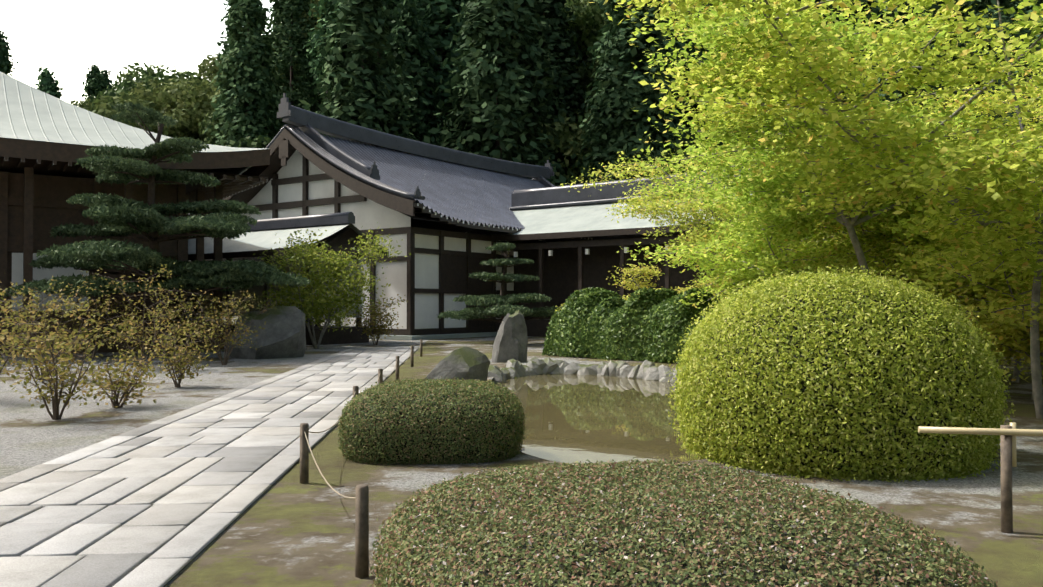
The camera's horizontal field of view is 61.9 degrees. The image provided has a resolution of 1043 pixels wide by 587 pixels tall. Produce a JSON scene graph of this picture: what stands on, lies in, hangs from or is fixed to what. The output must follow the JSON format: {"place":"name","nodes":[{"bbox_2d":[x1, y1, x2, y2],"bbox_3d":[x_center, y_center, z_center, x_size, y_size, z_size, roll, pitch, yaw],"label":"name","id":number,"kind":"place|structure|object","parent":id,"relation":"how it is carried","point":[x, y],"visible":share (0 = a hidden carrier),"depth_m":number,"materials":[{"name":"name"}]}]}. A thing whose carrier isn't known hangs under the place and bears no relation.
{"place":"outdoors","nodes":[
{"label":"outdoors","id":0,"kind":"place"},
{"bbox_2d":[0,0,281,103],"label":"sky","id":1,"kind":"structure","parent":0,"point":[67,37],"materials":[{"name":"white"}]},
{"bbox_2d":[0,348,417,586],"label":"stone path","id":2,"kind":"structure","parent":0,"point":[164,502],"depth_m":7.95,"materials":[{"name":"stone"}]},
{"bbox_2d":[0,325,1042,586],"bbox_3d":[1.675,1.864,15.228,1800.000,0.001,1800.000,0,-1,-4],"label":"ground","id":3,"kind":"structure","parent":0,"point":[288,529],"depth_m":8.10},
{"bbox_2d":[0,290,57,374],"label":"garden shrub","id":4,"kind":"object","parent":3,"relation":"on","point":[16,326],"visible":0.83,"depth_m":15.23,"materials":[{"name":"brown plant"}]},
{"bbox_2d":[0,275,122,380],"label":"garden shrub","id":5,"kind":"object","parent":3,"relation":"on","point":[31,324],"visible":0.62,"depth_m":19.02,"materials":[{"name":"brown plant"}]},
{"bbox_2d":[0,300,136,419],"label":"garden shrub","id":6,"kind":"object","parent":3,"relation":"on","point":[63,365],"visible":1,"depth_m":12.57,"materials":[{"name":"brown plant"}]},
{"bbox_2d":[34,293,140,357],"bbox_3d":[-13.613,0.778,27.329,3.036,2.609,2.642,0,-1,-23],"label":"garden shrub","id":7,"kind":"object","parent":3,"relation":"on","point":[92,324],"visible":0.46,"depth_m":27.07,"materials":[{"name":"brown plant"}]},
{"bbox_2d":[75,345,175,407],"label":"garden shrub","id":8,"kind":"object","parent":3,"relation":"on","point":[119,383],"visible":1,"depth_m":13.97,"materials":[{"name":"brown plant"}]},
{"bbox_2d":[55,262,212,369],"bbox_3d":[-10.026,0.593,22.151,4.011,2.846,2.216,0,-1,12],"label":"garden shrub","id":9,"kind":"object","parent":3,"relation":"on","point":[135,326],"visible":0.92,"depth_m":22.09,"materials":[{"name":"brown plant"}]},
{"bbox_2d":[0,71,269,355],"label":"hall","id":10,"kind":"structure","parent":3,"relation":"on","point":[46,140],"depth_m":30.77,"materials":[{"name":"paint"}]},
{"bbox_2d":[1,102,310,357],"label":"pine tree","id":11,"kind":"object","parent":3,"relation":"on","point":[117,216],"visible":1,"depth_m":26.56,"materials":[{"name":"green plant"}]},
{"bbox_2d":[135,312,222,387],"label":"garden shrub","id":12,"kind":"object","parent":3,"relation":"on","point":[185,351],"visible":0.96,"depth_m":17.48,"materials":[{"name":"brown plant"}]},
{"bbox_2d":[165,288,234,354],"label":"garden shrub","id":13,"kind":"object","parent":3,"relation":"on","point":[193,320],"visible":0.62,"depth_m":28.89,"materials":[{"name":"brown plant"}]},
{"bbox_2d":[163,290,288,364],"bbox_3d":[-8.023,0.968,24.134,2.493,2.148,3.436,0,-1,32],"label":"garden shrub","id":14,"kind":"object","parent":3,"relation":"on","point":[229,333],"visible":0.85,"depth_m":23.92,"materials":[{"name":"brown plant"}]},
{"bbox_2d":[236,302,279,320],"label":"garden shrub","id":15,"kind":"object","parent":3,"relation":"on","point":[254,310],"visible":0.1,"depth_m":31.66,"materials":[{"name":"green plant"}]},
{"bbox_2d":[226,306,305,358],"bbox_3d":[-7.996,1.398,27.503,2.241,2.025,1.994,0,-1,21],"label":"garden rock","id":16,"kind":"object","parent":3,"relation":"on","point":[281,334],"visible":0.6,"depth_m":27.03,"materials":[{"name":"grey stone"}]},
{"bbox_2d":[252,222,410,348],"bbox_3d":[-7.236,-0.365,32.709,5.976,5.053,6.071,0,-1,-4],"label":"shrub","id":17,"kind":"object","parent":3,"relation":"on","point":[321,301],"visible":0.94,"depth_m":32.99,"materials":[{"name":"green plant"}]},
{"bbox_2d":[300,339,422,578],"bbox_3d":[-2.484,1.627,16.611,0.855,0.610,22.847,0,-1,-6],"label":"rope fence","id":18,"kind":"object","parent":3,"relation":"on","point":[361,497],"visible":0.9,"depth_m":5.32,"materials":[{"name":"brown wood"}]},
{"bbox_2d":[348,294,407,344],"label":"shrub by hall","id":19,"kind":"object","parent":3,"relation":"on","point":[379,330],"visible":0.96,"depth_m":35.97,"materials":[{"name":"brown plant"}]},
{"bbox_2d":[334,376,527,464],"bbox_3d":[-1.005,1.477,10.018,2.120,1.024,2.168,0,-1,-4],"label":"azalea bush","id":20,"kind":"object","parent":3,"relation":"on","point":[420,421],"visible":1,"depth_m":9.16,"materials":[{"name":"green plant"}]},
{"bbox_2d":[425,346,489,382],"bbox_3d":[-1.378,1.616,18.525,1.448,0.978,1.030,0,-1,-4],"label":"boulder","id":21,"kind":"object","parent":3,"relation":"on","point":[465,362],"visible":0.69,"depth_m":18.25,"materials":[{"name":"grey stone"}]},
{"bbox_2d":[188,93,786,344],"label":"hall","id":22,"kind":"structure","parent":3,"relation":"on","point":[447,215],"depth_m":44.96,"materials":[{"name":"paint"}]},
{"bbox_2d":[437,242,562,322],"bbox_3d":[-0.833,0.025,37.113,6.140,4.463,5.664,-1,-1,42],"label":"pine tree","id":23,"kind":"object","parent":3,"relation":"on","point":[502,306],"visible":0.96,"depth_m":36.13,"materials":[{"name":"green plant"}]},
{"bbox_2d":[491,310,527,362],"bbox_3d":[-0.363,1.452,25.402,1.213,1.968,0.905,1,-1,-35],"label":"standing rock","id":24,"kind":"object","parent":3,"relation":"on","point":[511,340],"visible":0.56,"depth_m":25.18,"materials":[{"name":"grey stone"}]},
{"bbox_2d":[488,357,682,382],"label":"pond edge rocks","id":25,"kind":"object","parent":3,"relation":"on","point":[645,370],"visible":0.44,"depth_m":21.79,"materials":[{"name":"grey stone"}]},
{"bbox_2d":[542,286,720,363],"bbox_3d":[4.100,0.890,26.845,3.207,2.305,7.007,1,-1,-42],"label":"camellia hedge","id":26,"kind":"object","parent":3,"relation":"on","point":[648,324],"visible":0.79,"depth_m":26.10,"materials":[{"name":"green plant"}]},
{"bbox_2d":[555,263,739,312],"bbox_3d":[5.072,0.460,33.144,7.679,3.493,6.526,0,-1,-4],"label":"shrub","id":27,"kind":"object","parent":3,"relation":"on","point":[634,269],"visible":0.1,"depth_m":34.61,"materials":[{"name":"green plant"}]},
{"bbox_2d":[369,457,997,586],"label":"azalea bush","id":28,"kind":"object","parent":3,"relation":"on","point":[647,523],"visible":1,"depth_m":3.99,"materials":[{"name":"green plant"}]},
{"bbox_2d":[561,133,954,279],"bbox_3d":[7.896,-1.196,27.981,13.262,6.668,11.861,0,-1,-4],"label":"maple tree","id":29,"kind":"object","parent":3,"relation":"on","point":[662,208],"visible":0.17,"depth_m":28.07,"materials":[{"name":"green plant"}]},
{"bbox_2d":[617,191,1004,307],"bbox_3d":[7.120,-0.824,22.633,9.761,5.783,9.586,0,-1,-4],"label":"maple tree","id":30,"kind":"object","parent":3,"relation":"on","point":[744,267],"visible":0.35,"depth_m":20.77,"materials":[{"name":"green plant"}]},
{"bbox_2d":[673,131,951,275],"bbox_3d":[14.451,-2.237,38.127,14.865,9.019,13.988,0,-1,13],"label":"maple tree","id":31,"kind":"object","parent":3,"relation":"on","point":[695,229],"depth_m":35.01,"materials":[{"name":"green plant"}]},
{"bbox_2d":[589,0,1042,418],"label":"maple tree","id":32,"kind":"object","parent":3,"relation":"on","point":[904,178],"visible":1,"depth_m":11.68,"materials":[{"name":"green plant"}]},
{"bbox_2d":[616,0,1042,274],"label":"maple tree","id":33,"kind":"object","parent":3,"relation":"on","point":[753,149],"visible":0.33,"depth_m":15.94,"materials":[{"name":"green plant"}]},
{"bbox_2d":[666,264,1015,482],"bbox_3d":[3.431,1.046,9.765,3.496,2.698,3.510,0,-1,-4],"label":"round bush","id":34,"kind":"object","parent":3,"relation":"on","point":[846,375],"visible":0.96,"depth_m":8.51,"materials":[{"name":"green plant"}]},
{"bbox_2d":[741,116,1032,313],"bbox_3d":[10.311,-1.043,21.456,9.713,6.194,10.359,-1,-1,35],"label":"maple tree","id":35,"kind":"object","parent":3,"relation":"on","point":[874,242],"visible":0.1,"depth_m":19.86,"materials":[{"name":"green plant"}]},
{"bbox_2d":[755,66,1042,313],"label":"maple tree","id":36,"kind":"object","parent":3,"relation":"on","point":[978,100],"depth_m":20.39,"materials":[{"name":"green plant"}]},
{"bbox_2d":[785,6,1042,244],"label":"maple tree","id":37,"kind":"object","parent":3,"relation":"on","point":[1001,88],"depth_m":17.95,"materials":[{"name":"green plant"}]},
{"bbox_2d":[806,203,1042,382],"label":"maple tree","id":38,"kind":"object","parent":3,"relation":"on","point":[995,278],"visible":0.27,"depth_m":17.86,"materials":[{"name":"green plant"}]},
{"bbox_2d":[886,216,1042,399],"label":"maple tree","id":39,"kind":"object","parent":3,"relation":"on","point":[1013,340],"visible":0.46,"depth_m":14.67,"materials":[{"name":"green plant"}]},
{"bbox_2d":[918,422,1042,532],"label":"bamboo rail fence","id":40,"kind":"object","parent":3,"relation":"on","point":[1008,434],"visible":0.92,"depth_m":6.34,"materials":[{"name":"brown wood"}]},
{"bbox_2d":[975,95,1042,139],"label":"maple tree","id":41,"kind":"object","parent":3,"relation":"on","point":[1036,106],"depth_m":30.00,"materials":[{"name":"green plant"}]},
{"bbox_2d":[188,0,1004,320],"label":"forest hill","id":42,"kind":"structure","parent":0,"point":[584,58],"depth_m":109.40,"materials":[{"name":"green plant"}]},
{"bbox_2d":[0,31,18,75],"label":"forest tree","id":43,"kind":"object","parent":42,"relation":"on","point":[6,64],"visible":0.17,"depth_m":136.15,"materials":[{"name":"green plant"}]},
{"bbox_2d":[34,66,62,99],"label":"forest tree","id":44,"kind":"object","parent":42,"relation":"on","point":[48,84],"visible":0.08,"depth_m":100.55,"materials":[{"name":"green plant"}]},
{"bbox_2d":[70,96,107,110],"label":"forest tree","id":45,"kind":"object","parent":42,"relation":"on","point":[86,104],"visible":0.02,"depth_m":112.82,"materials":[{"name":"green plant"}]},
{"bbox_2d":[82,65,112,102],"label":"forest tree","id":46,"kind":"object","parent":42,"relation":"on","point":[95,84],"visible":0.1,"depth_m":121.55,"materials":[{"name":"green plant"}]},
{"bbox_2d":[97,69,112,93],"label":"skyline tree","id":47,"kind":"object","parent":42,"relation":"on","point":[104,72],"visible":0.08,"depth_m":202.33,"materials":[{"name":"green plant"}]},
{"bbox_2d":[91,69,186,109],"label":"forest tree","id":48,"kind":"object","parent":42,"relation":"on","point":[126,86],"visible":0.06,"depth_m":113.89,"materials":[{"name":"green plant"}]},
{"bbox_2d":[87,92,203,141],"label":"forest tree","id":49,"kind":"object","parent":42,"relation":"on","point":[99,108],"visible":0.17,"depth_m":102.50,"materials":[{"name":"green plant"}]},
{"bbox_2d":[114,62,206,90],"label":"forest tree","id":50,"kind":"object","parent":42,"relation":"on","point":[181,75],"visible":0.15,"depth_m":121.87,"materials":[{"name":"green plant"}]},
{"bbox_2d":[128,79,208,141],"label":"forest tree","id":51,"kind":"object","parent":42,"relation":"on","point":[145,94],"visible":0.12,"depth_m":106.98,"materials":[{"name":"green plant"}]},
{"bbox_2d":[151,73,226,137],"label":"forest tree","id":52,"kind":"object","parent":42,"relation":"on","point":[191,118],"visible":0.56,"depth_m":104.06,"materials":[{"name":"green plant"}]},
{"bbox_2d":[198,110,263,144],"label":"forest tree","id":53,"kind":"object","parent":42,"relation":"on","point":[207,123],"visible":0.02,"depth_m":98.55,"materials":[{"name":"green plant"}]},
{"bbox_2d":[216,0,275,115],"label":"forest tree","id":54,"kind":"object","parent":42,"relation":"on","point":[219,44],"visible":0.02,"depth_m":125.84,"materials":[{"name":"green plant"}]},
{"bbox_2d":[204,0,289,147],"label":"forest tree","id":55,"kind":"object","parent":42,"relation":"on","point":[246,84],"visible":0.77,"depth_m":96.66,"materials":[{"name":"green plant"}]},
{"bbox_2d":[223,135,271,147],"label":"forest tree","id":56,"kind":"object","parent":42,"relation":"on","point":[250,143],"visible":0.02,"depth_m":89.56,"materials":[{"name":"green plant"}]},
{"bbox_2d":[196,49,303,102],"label":"forest tree","id":57,"kind":"object","parent":42,"relation":"on","point":[204,70],"visible":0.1,"depth_m":113.21,"materials":[{"name":"green plant"}]},
{"bbox_2d":[262,0,326,125],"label":"forest tree","id":58,"kind":"object","parent":42,"relation":"on","point":[292,51],"visible":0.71,"depth_m":108.51,"materials":[{"name":"green plant"}]},
{"bbox_2d":[269,39,323,102],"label":"forest tree","id":59,"kind":"object","parent":42,"relation":"on","point":[302,71],"visible":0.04,"depth_m":121.57,"materials":[{"name":"green plant"}]},
{"bbox_2d":[271,3,321,110],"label":"forest tree","id":60,"kind":"object","parent":42,"relation":"on","point":[289,26],"depth_m":132.61,"materials":[{"name":"green plant"}]},
{"bbox_2d":[289,0,333,46],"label":"forest tree","id":61,"kind":"object","parent":42,"relation":"on","point":[312,11],"depth_m":108.81,"materials":[{"name":"green plant"}]},
{"bbox_2d":[298,0,386,92],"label":"forest tree","id":62,"kind":"object","parent":42,"relation":"on","point":[316,38],"visible":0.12,"depth_m":97.86,"materials":[{"name":"green plant"}]},
{"bbox_2d":[299,0,423,140],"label":"cedar tree","id":63,"kind":"object","parent":42,"relation":"on","point":[352,70],"visible":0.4,"depth_m":72.81,"materials":[{"name":"green plant"}]},
{"bbox_2d":[320,0,418,117],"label":"forest tree","id":64,"kind":"object","parent":42,"relation":"on","point":[393,5],"visible":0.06,"depth_m":88.98,"materials":[{"name":"green plant"}]},
{"bbox_2d":[374,0,451,147],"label":"forest tree","id":65,"kind":"object","parent":42,"relation":"on","point":[409,47],"visible":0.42,"depth_m":83.47,"materials":[{"name":"green plant"}]},
{"bbox_2d":[375,0,483,138],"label":"cedar tree","id":66,"kind":"object","parent":42,"relation":"on","point":[445,11],"visible":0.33,"depth_m":88.31,"materials":[{"name":"green plant"}]},
{"bbox_2d":[417,2,469,73],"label":"forest tree","id":67,"kind":"object","parent":42,"relation":"on","point":[444,34],"depth_m":95.43,"materials":[{"name":"green plant"}]},
{"bbox_2d":[424,0,585,185],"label":"cedar tree","id":68,"kind":"object","parent":42,"relation":"on","point":[512,78],"visible":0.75,"depth_m":72.31,"materials":[{"name":"green plant"}]},
{"bbox_2d":[488,109,553,179],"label":"forest tree","id":69,"kind":"object","parent":42,"relation":"on","point":[529,144],"depth_m":83.61,"materials":[{"name":"green plant"}]},
{"bbox_2d":[530,0,590,184],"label":"cedar tree","id":70,"kind":"object","parent":42,"relation":"on","point":[553,23],"visible":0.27,"depth_m":87.95,"materials":[{"name":"green plant"}]},
{"bbox_2d":[538,0,611,68],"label":"forest tree","id":71,"kind":"object","parent":42,"relation":"on","point":[585,22],"visible":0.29,"depth_m":98.89,"materials":[{"name":"green plant"}]},
{"bbox_2d":[529,104,622,185],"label":"forest tree","id":72,"kind":"object","parent":42,"relation":"on","point":[566,137],"visible":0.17,"depth_m":83.79,"materials":[{"name":"green plant"}]},
{"bbox_2d":[573,0,612,54],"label":"forest tree","id":73,"kind":"object","parent":42,"relation":"on","point":[598,20],"visible":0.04,"depth_m":105.97,"materials":[{"name":"green plant"}]},
{"bbox_2d":[563,0,695,184],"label":"cedar tree","id":74,"kind":"object","parent":42,"relation":"on","point":[610,121],"visible":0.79,"depth_m":73.81,"materials":[{"name":"green plant"}]},
{"bbox_2d":[574,53,687,120],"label":"forest tree","id":75,"kind":"object","parent":42,"relation":"on","point":[586,72],"visible":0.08,"depth_m":89.94,"materials":[{"name":"green plant"}]},
{"bbox_2d":[594,120,712,175],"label":"forest tree","id":76,"kind":"object","parent":42,"relation":"on","point":[683,146],"visible":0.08,"depth_m":82.22,"materials":[{"name":"green plant"}]},
{"bbox_2d":[581,0,729,172],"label":"cedar tree","id":77,"kind":"object","parent":42,"relation":"on","point":[678,44],"depth_m":85.09,"materials":[{"name":"green plant"}]},
{"bbox_2d":[685,1,725,167],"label":"forest tree","id":78,"kind":"object","parent":42,"relation":"on","point":[695,104],"visible":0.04,"depth_m":90.14,"materials":[{"name":"green plant"}]},
{"bbox_2d":[721,57,807,164],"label":"cedar tree","id":79,"kind":"object","parent":42,"relation":"on","point":[756,130],"visible":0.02,"depth_m":74.49,"materials":[{"name":"green plant"}]},
{"bbox_2d":[715,0,848,126],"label":"cedar tree","id":80,"kind":"object","parent":42,"relation":"on","point":[815,2],"visible":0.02,"depth_m":85.62,"materials":[{"name":"green plant"}]},
{"bbox_2d":[803,0,875,143],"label":"forest tree","id":81,"kind":"object","parent":42,"relation":"on","point":[855,11],"visible":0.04,"depth_m":86.16,"materials":[{"name":"green plant"}]},
{"bbox_2d":[836,0,875,25],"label":"forest tree","id":82,"kind":"object","parent":42,"relation":"on","point":[870,8],"depth_m":93.08,"materials":[{"name":"green plant"}]},
{"bbox_2d":[855,0,945,277],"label":"cedar tree","id":83,"kind":"object","parent":42,"relation":"on","point":[892,14],"visible":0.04,"depth_m":72.68,"materials":[{"name":"green plant"}]},
{"bbox_2d":[847,0,961,139],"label":"cedar tree","id":84,"kind":"object","parent":42,"relation":"on","point":[934,40],"depth_m":85.16,"materials":[{"name":"green plant"}]},
{"bbox_2d":[926,1,960,138],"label":"forest tree","id":85,"kind":"object","parent":42,"relation":"on","point":[938,7],"depth_m":88.09,"materials":[{"name":"green plant"}]},
{"bbox_2d":[941,0,1001,71],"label":"forest tree","id":86,"kind":"object","parent":42,"relation":"on","point":[964,5],"visible":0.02,"depth_m":91.89,"materials":[{"name":"green plant"}]},
{"bbox_2d":[944,0,1041,148],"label":"forest tree","id":87,"kind":"object","parent":42,"relation":"on","point":[983,4],"visible":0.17,"depth_m":81.58,"materials":[{"name":"green plant"}]},
{"bbox_2d":[996,0,1042,130],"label":"forest tree","id":88,"kind":"object","parent":42,"relation":"on","point":[1027,9],"visible":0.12,"depth_m":86.35,"materials":[{"name":"green plant"}]},
{"bbox_2d":[491,374,705,463],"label":"pond","id":89,"kind":"structure","parent":0,"point":[571,418],"depth_m":13.73,"materials":[{"name":"liquid"}]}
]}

